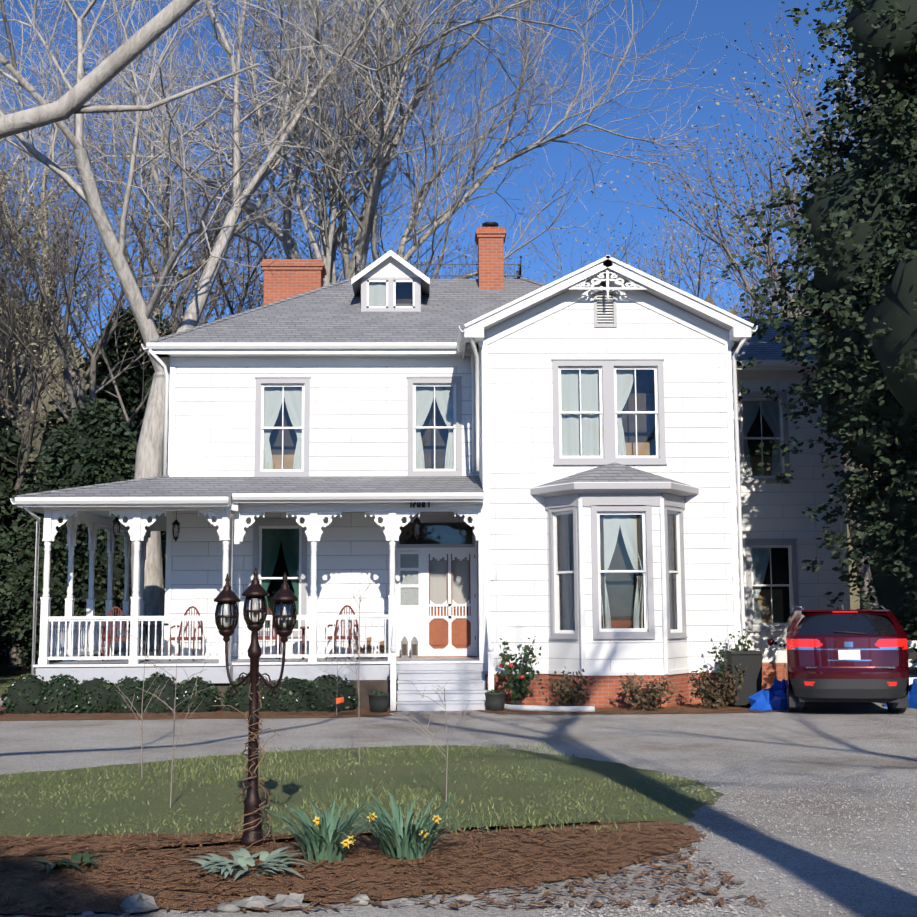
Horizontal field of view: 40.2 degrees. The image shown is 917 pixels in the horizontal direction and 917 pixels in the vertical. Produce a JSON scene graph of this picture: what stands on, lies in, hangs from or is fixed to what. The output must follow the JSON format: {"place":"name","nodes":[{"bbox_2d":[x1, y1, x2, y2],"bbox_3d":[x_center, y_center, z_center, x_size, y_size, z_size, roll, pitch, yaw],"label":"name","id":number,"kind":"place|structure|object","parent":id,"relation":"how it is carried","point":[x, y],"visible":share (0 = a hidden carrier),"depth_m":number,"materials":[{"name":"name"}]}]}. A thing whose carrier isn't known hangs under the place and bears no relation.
{"place":"outdoors","nodes":[
{"label":"outdoors","id":0,"kind":"place"},
{"bbox_2d":[0,674,35,697],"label":"lawn","id":1,"kind":"structure","parent":0,"point":[6,680],"depth_m":33.37,"materials":[{"name":"green plant"}]},
{"bbox_2d":[0,742,723,837],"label":"island lawn","id":2,"kind":"structure","parent":0,"point":[399,774],"depth_m":12.06,"materials":[{"name":"green plant"}]},
{"bbox_2d":[113,624,173,778],"bbox_3d":[-3.327,2.556,13.179,0.666,1.618,0.284,1,-7,-8],"label":"bare sapling","id":3,"kind":"object","parent":2,"relation":"on","point":[142,732],"visible":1,"depth_m":13.17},
{"bbox_2d":[137,648,210,807],"bbox_3d":[-2.534,2.398,11.161,0.691,1.427,0.254,0,-7,-1],"label":"bare sapling","id":4,"kind":"object","parent":2,"relation":"on","point":[174,720],"visible":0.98,"depth_m":11.21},
{"bbox_2d":[347,581,370,763],"bbox_3d":[-1.169,2.440,14.452,0.363,2.133,0.164,-2,-7,15],"label":"bare sapling","id":5,"kind":"object","parent":2,"relation":"on","point":[358,663],"visible":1,"depth_m":14.50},
{"bbox_2d":[409,683,469,801],"bbox_3d":[-0.177,2.582,11.446,0.574,1.103,0.358,0,-7,-1],"label":"bare sapling","id":6,"kind":"object","parent":2,"relation":"on","point":[434,731],"visible":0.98,"depth_m":11.43,"materials":[{"name":"wood"}]},
{"bbox_2d":[0,0,870,359],"label":"sky","id":7,"kind":"structure","parent":0,"point":[710,17],"materials":[{"name":"blue"}]},
{"bbox_2d":[0,675,916,916],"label":"driveway gravel","id":8,"kind":"structure","parent":0,"point":[844,739],"depth_m":13.88,"materials":[{"name":"grey gravel"}]},
{"bbox_2d":[1,672,223,713],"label":"hedge","id":9,"kind":"object","parent":8,"relation":"on","point":[34,694],"visible":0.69,"depth_m":22.01,"materials":[{"name":"green plant"}]},
{"bbox_2d":[0,706,396,720],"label":"mulch bed","id":10,"kind":"object","parent":8,"relation":"on","point":[363,710],"visible":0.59,"depth_m":21.31,"materials":[{"name":"brown wood"}]},
{"bbox_2d":[318,656,352,715],"bbox_3d":[-2.063,3.820,21.137,0.662,1.044,0.304,0,-7,-1],"label":"bare sapling","id":11,"kind":"object","parent":10,"relation":"on","point":[337,672],"visible":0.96,"depth_m":21.15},
{"bbox_2d":[368,691,389,712],"bbox_3d":[-1.389,4.237,21.875,0.372,0.388,0.382,0,-7,-1],"label":"planter","id":12,"kind":"object","parent":10,"relation":"on","point":[378,702],"visible":1,"depth_m":21.74,"materials":[{"name":"grey ceramic"}]},
{"bbox_2d":[12,892,476,916],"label":"edging stones","id":13,"kind":"object","parent":8,"relation":"on","point":[138,902],"visible":0.94,"depth_m":7.26,"materials":[{"name":"grey stone"}]},
{"bbox_2d":[10,475,493,710],"bbox_3d":[-3.872,2.784,27.014,8.787,4.564,9.480,0,-7,-1],"label":"porch","id":14,"kind":"object","parent":8,"relation":"on","point":[134,510],"visible":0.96,"depth_m":23.36,"materials":[{"name":"white paint"}]},
{"bbox_2d":[101,605,417,661],"bbox_3d":[-3.898,3.403,24.506,6.202,1.060,1.108,0,-7,-1],"label":"porch furniture","id":15,"kind":"object","parent":14,"relation":"on","point":[404,647],"visible":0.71,"depth_m":24.72,"materials":[{"name":"red wood"}]},
{"bbox_2d":[222,674,359,711],"bbox_3d":[-2.984,4.341,22.377,2.464,1.056,1.004,0,-7,-1],"label":"hedge","id":16,"kind":"object","parent":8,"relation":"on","point":[321,693],"visible":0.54,"depth_m":22.12,"materials":[{"name":"green plant"}]},
{"bbox_2d":[0,821,706,915],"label":"island mulch","id":17,"kind":"object","parent":8,"relation":"on","point":[469,870],"visible":0.5,"depth_m":8.49,"materials":[{"name":"brown wood"}]},
{"bbox_2d":[7,851,109,873],"bbox_3d":[-2.713,2.756,8.550,0.641,0.077,0.699,0,-7,-1],"label":"lambs ear","id":18,"kind":"object","parent":17,"relation":"on","point":[64,862],"visible":0.85,"depth_m":8.51},
{"bbox_2d":[181,847,312,880],"bbox_3d":[-1.466,2.725,8.422,1.009,0.092,0.912,0,-7,-1],"label":"lambs ear plant","id":19,"kind":"object","parent":17,"relation":"on","point":[243,858],"visible":0.92,"depth_m":8.45,"materials":[{"name":"green plant"}]},
{"bbox_2d":[214,567,297,846],"bbox_3d":[-1.538,1.855,9.426,0.822,2.065,0.210,-6,-9,36],"label":"lamp post","id":20,"kind":"object","parent":17,"relation":"on","point":[284,594],"visible":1,"depth_m":9.40,"materials":[{"name":"brown metal"}]},
{"bbox_2d":[212,679,283,848],"bbox_3d":[-1.461,2.226,9.387,0.559,1.327,0.540,-7,-9,41],"label":"vine","id":21,"kind":"object","parent":20,"relation":"attached to","point":[263,787],"visible":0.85,"depth_m":9.35,"materials":[{"name":"brown plant"}]},
{"bbox_2d":[257,794,403,862],"bbox_3d":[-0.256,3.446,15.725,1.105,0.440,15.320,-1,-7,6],"label":"daffodil clump","id":22,"kind":"object","parent":17,"relation":"on","point":[329,841],"visible":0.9,"depth_m":8.67,"materials":[{"name":"green plant"}]},
{"bbox_2d":[329,788,492,859],"bbox_3d":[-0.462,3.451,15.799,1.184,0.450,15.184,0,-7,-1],"label":"daffodil clump","id":23,"kind":"object","parent":17,"relation":"on","point":[409,840],"visible":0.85,"depth_m":8.80,"materials":[{"name":"green plant"}]},
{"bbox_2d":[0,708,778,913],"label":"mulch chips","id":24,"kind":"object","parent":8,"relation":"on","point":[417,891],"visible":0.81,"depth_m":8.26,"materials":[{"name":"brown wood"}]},
{"bbox_2d":[336,697,594,711],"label":"drain pipes","id":25,"kind":"object","parent":8,"relation":"on","point":[510,707],"visible":0.67,"depth_m":21.58,"materials":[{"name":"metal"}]},
{"bbox_2d":[476,703,786,713],"bbox_3d":[3.130,4.486,22.623,6.025,0.001,3.146,0,-7,-1],"label":"mulch bed","id":26,"kind":"object","parent":8,"relation":"on","point":[685,707],"visible":0.44,"depth_m":21.73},
{"bbox_2d":[485,689,505,710],"bbox_3d":[0.648,4.251,22.044,0.372,0.378,0.382,0,-7,-1],"label":"planter","id":27,"kind":"object","parent":26,"relation":"on","point":[495,700],"visible":0.98,"depth_m":21.91,"materials":[{"name":"grey plastic"}]},
{"bbox_2d":[495,636,541,704],"bbox_3d":[1.035,3.854,22.630,0.948,1.315,0.789,0,-7,-1],"label":"camellia shrub","id":28,"kind":"object","parent":26,"relation":"on","point":[518,681],"visible":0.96,"depth_m":22.57,"materials":[{"name":"green plant"}]},
{"bbox_2d":[538,667,596,705],"bbox_3d":[1.898,4.023,21.945,1.029,0.807,0.825,4,-8,-29],"label":"russet shrub","id":29,"kind":"object","parent":26,"relation":"on","point":[569,695],"visible":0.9,"depth_m":21.96,"materials":[{"name":"brown plant"}]},
{"bbox_2d":[615,673,681,710],"bbox_3d":[3.313,4.040,21.921,1.170,0.752,0.837,0,-7,-1],"label":"russet shrub","id":30,"kind":"object","parent":26,"relation":"on","point":[650,696],"visible":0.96,"depth_m":21.82,"materials":[{"name":"brown plant"}]},
{"bbox_2d":[686,662,747,708],"bbox_3d":[4.564,4.025,22.184,1.165,0.828,0.976,0,-7,-1],"label":"russet shrub","id":31,"kind":"object","parent":26,"relation":"on","point":[712,700],"visible":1,"depth_m":22.11,"materials":[{"name":"brown plant"}]},
{"bbox_2d":[710,629,752,705],"bbox_3d":[5.004,3.793,22.896,0.864,1.449,0.707,0,-7,-1],"label":"tall shrub","id":32,"kind":"object","parent":26,"relation":"on","point":[736,648],"visible":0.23,"depth_m":22.83,"materials":[{"name":"green plant"}]},
{"bbox_2d":[722,650,763,704],"bbox_3d":[5.278,3.982,22.631,0.828,1.000,1.045,0,-7,-1],"label":"trash can","id":33,"kind":"object","parent":26,"relation":"on","point":[751,684],"visible":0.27,"depth_m":22.43,"materials":[{"name":"plastic"}]},
{"bbox_2d":[540,771,916,916],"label":"drive pebbles","id":34,"kind":"object","parent":8,"relation":"on","point":[657,910],"visible":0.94,"depth_m":8.51,"materials":[{"name":"grey gravel"}]},
{"bbox_2d":[748,678,916,710],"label":"blue tarp","id":35,"kind":"object","parent":8,"relation":"on","point":[772,697],"visible":0.44,"depth_m":21.83,"materials":[{"name":"blue plastic"}]},
{"bbox_2d":[767,604,908,712],"bbox_3d":[6.818,3.576,22.773,2.277,1.820,4.890,-2,-7,10],"label":"suv","id":36,"kind":"object","parent":8,"relation":"on","point":[842,654],"visible":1,"depth_m":20.56,"materials":[{"name":"red metal"}]},
{"bbox_2d":[904,612,916,651],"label":"shrub","id":37,"kind":"object","parent":8,"relation":"on","point":[907,615],"visible":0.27,"depth_m":23.48,"materials":[{"name":"green plant"}]},
{"bbox_2d":[907,641,916,684],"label":"board fence","id":38,"kind":"object","parent":8,"relation":"on","point":[912,644],"depth_m":23.04,"materials":[{"name":"white paint"}]},
{"bbox_2d":[0,648,916,674],"bbox_3d":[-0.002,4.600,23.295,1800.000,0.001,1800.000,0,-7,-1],"label":"ground","id":39,"kind":"structure","parent":0,"point":[7,669],"depth_m":40.50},
{"bbox_2d":[1,230,36,311],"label":"bare tree","id":40,"kind":"object","parent":39,"relation":"on","point":[13,274],"visible":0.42,"depth_m":47.93,"materials":[{"name":"brown plant"}]},
{"bbox_2d":[0,538,39,672],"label":"shrub","id":41,"kind":"object","parent":39,"relation":"on","point":[28,663],"depth_m":38.00,"materials":[{"name":"green plant"}]},
{"bbox_2d":[0,401,43,664],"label":"evergreen tree","id":42,"kind":"object","parent":39,"relation":"on","point":[9,515],"visible":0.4,"depth_m":45.06,"materials":[{"name":"green plant"}]},
{"bbox_2d":[0,138,79,392],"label":"bare tree","id":43,"kind":"object","parent":39,"relation":"on","point":[25,239],"visible":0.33,"depth_m":48.57,"materials":[{"name":"brown plant"}]},
{"bbox_2d":[0,245,103,453],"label":"bare tree","id":44,"kind":"object","parent":39,"relation":"on","point":[24,396],"visible":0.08,"depth_m":71.56,"materials":[{"name":"brown plant"}]},
{"bbox_2d":[0,0,110,305],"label":"bare tree","id":45,"kind":"object","parent":39,"relation":"on","point":[16,108],"visible":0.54,"depth_m":36.64,"materials":[{"name":"grey plant"}]},
{"bbox_2d":[0,132,154,430],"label":"bare tree","id":46,"kind":"object","parent":39,"relation":"on","point":[17,392],"visible":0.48,"depth_m":48.88,"materials":[{"name":"brown plant"}]},
{"bbox_2d":[0,398,165,672],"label":"evergreen tree","id":47,"kind":"object","parent":39,"relation":"on","point":[90,445],"visible":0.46,"depth_m":36.17,"materials":[{"name":"green plant"}]},
{"bbox_2d":[0,91,179,664],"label":"bare tree","id":48,"kind":"object","parent":39,"relation":"on","point":[12,658],"visible":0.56,"depth_m":45.18,"materials":[{"name":"brown plant"}]},
{"bbox_2d":[22,306,176,527],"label":"evergreen tree","id":49,"kind":"object","parent":39,"relation":"on","point":[129,382],"visible":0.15,"depth_m":48.78,"materials":[{"name":"green plant"}]},
{"bbox_2d":[0,138,198,655],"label":"bare tree","id":50,"kind":"object","parent":39,"relation":"on","point":[11,389],"visible":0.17,"depth_m":57.20,"materials":[{"name":"brown plant"}]},
{"bbox_2d":[0,0,258,138],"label":"tree limb","id":51,"kind":"object","parent":39,"relation":"on","point":[82,92],"visible":1,"depth_m":8.06,"materials":[{"name":"grey plant"}]},
{"bbox_2d":[0,145,302,442],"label":"bare tree","id":52,"kind":"object","parent":39,"relation":"on","point":[95,356],"visible":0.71,"depth_m":44.55,"materials":[{"name":"brown plant"}]},
{"bbox_2d":[161,531,165,600],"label":"cedar","id":53,"kind":"object","parent":39,"relation":"on","point":[163,569],"depth_m":43.48,"materials":[{"name":"green plant"}]},
{"bbox_2d":[8,50,350,330],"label":"bare tree","id":54,"kind":"object","parent":39,"relation":"on","point":[185,267],"visible":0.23,"depth_m":58.44,"materials":[{"name":"grey plant"}]},
{"bbox_2d":[147,228,305,326],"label":"bare tree","id":55,"kind":"object","parent":39,"relation":"on","point":[218,288],"visible":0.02,"depth_m":66.10,"materials":[{"name":"brown plant"}]},
{"bbox_2d":[0,0,472,396],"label":"bare tree","id":56,"kind":"object","parent":39,"relation":"on","point":[187,271],"visible":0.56,"depth_m":50.81,"materials":[{"name":"grey plant"}]},
{"bbox_2d":[125,147,353,329],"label":"bare tree","id":57,"kind":"object","parent":39,"relation":"on","point":[244,295],"visible":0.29,"depth_m":53.08,"materials":[{"name":"brown plant"}]},
{"bbox_2d":[0,0,570,650],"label":"bare tree","id":58,"kind":"object","parent":39,"relation":"on","point":[150,454],"visible":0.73,"depth_m":34.94,"materials":[{"name":"grey plant"}]},
{"bbox_2d":[171,226,474,321],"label":"bare tree","id":59,"kind":"object","parent":39,"relation":"on","point":[304,258],"depth_m":65.85,"materials":[{"name":"brown plant"}]},
{"bbox_2d":[220,168,477,314],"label":"bare tree","id":60,"kind":"object","parent":39,"relation":"on","point":[378,251],"visible":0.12,"depth_m":52.13,"materials":[{"name":"brown plant"}]},
{"bbox_2d":[29,0,736,286],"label":"bare tree","id":61,"kind":"object","parent":39,"relation":"on","point":[378,163],"visible":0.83,"depth_m":40.53,"materials":[{"name":"grey plant"}]},
{"bbox_2d":[0,290,881,608],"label":"distant woods","id":62,"kind":"object","parent":39,"relation":"on","point":[854,598],"depth_m":82.36,"materials":[{"name":"green plant"}]},
{"bbox_2d":[141,222,817,648],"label":"house roofs","id":63,"kind":"structure","parent":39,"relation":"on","point":[391,304],"depth_m":26.44,"materials":[{"name":"grey"}]},
{"bbox_2d":[427,235,547,283],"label":"bare tree","id":64,"kind":"object","parent":39,"relation":"on","point":[477,261],"depth_m":55.28,"materials":[{"name":"brown plant"}]},
{"bbox_2d":[489,187,688,285],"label":"bare tree","id":65,"kind":"object","parent":39,"relation":"on","point":[557,255],"visible":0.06,"depth_m":51.99,"materials":[{"name":"brown plant"}]},
{"bbox_2d":[643,250,690,286],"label":"bare tree","id":66,"kind":"object","parent":39,"relation":"on","point":[660,270],"depth_m":56.87,"materials":[{"name":"brown plant"}]},
{"bbox_2d":[605,197,813,318],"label":"bare tree","id":67,"kind":"object","parent":39,"relation":"on","point":[699,283],"visible":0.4,"depth_m":57.60,"materials":[{"name":"brown plant"}]},
{"bbox_2d":[591,2,879,318],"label":"bare tree","id":68,"kind":"object","parent":39,"relation":"on","point":[723,244],"visible":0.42,"depth_m":45.51,"materials":[{"name":"grey plant"}]},
{"bbox_2d":[629,59,878,609],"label":"bare tree","id":69,"kind":"object","parent":39,"relation":"on","point":[867,575],"visible":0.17,"depth_m":46.97,"materials":[{"name":"brown plant"}]},
{"bbox_2d":[738,234,877,601],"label":"bare tree","id":70,"kind":"object","parent":39,"relation":"on","point":[793,316],"depth_m":58.69,"materials":[{"name":"brown plant"}]},
{"bbox_2d":[721,0,916,669],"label":"cedar tree","id":71,"kind":"object","parent":39,"relation":"on","point":[858,212],"visible":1,"depth_m":23.32,"materials":[{"name":"green plant"}]},
{"bbox_2d":[164,280,849,704],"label":"house walls","id":72,"kind":"structure","parent":0,"point":[592,382],"depth_m":25.49,"materials":[{"name":"white wood"}]},
{"bbox_2d":[395,515,478,657],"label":"front door","id":73,"kind":"structure","parent":72,"relation":"attached to","point":[437,586],"depth_m":25.60,"materials":[{"name":"white paint"}]},
{"bbox_2d":[530,462,698,707],"bbox_3d":[2.991,2.285,23.303,3.220,4.560,1.423,0,-7,-1],"label":"bay window","id":74,"kind":"structure","parent":72,"relation":"attached to","point":[615,526],"depth_m":22.99,"materials":[{"name":"white wood"}]}
]}

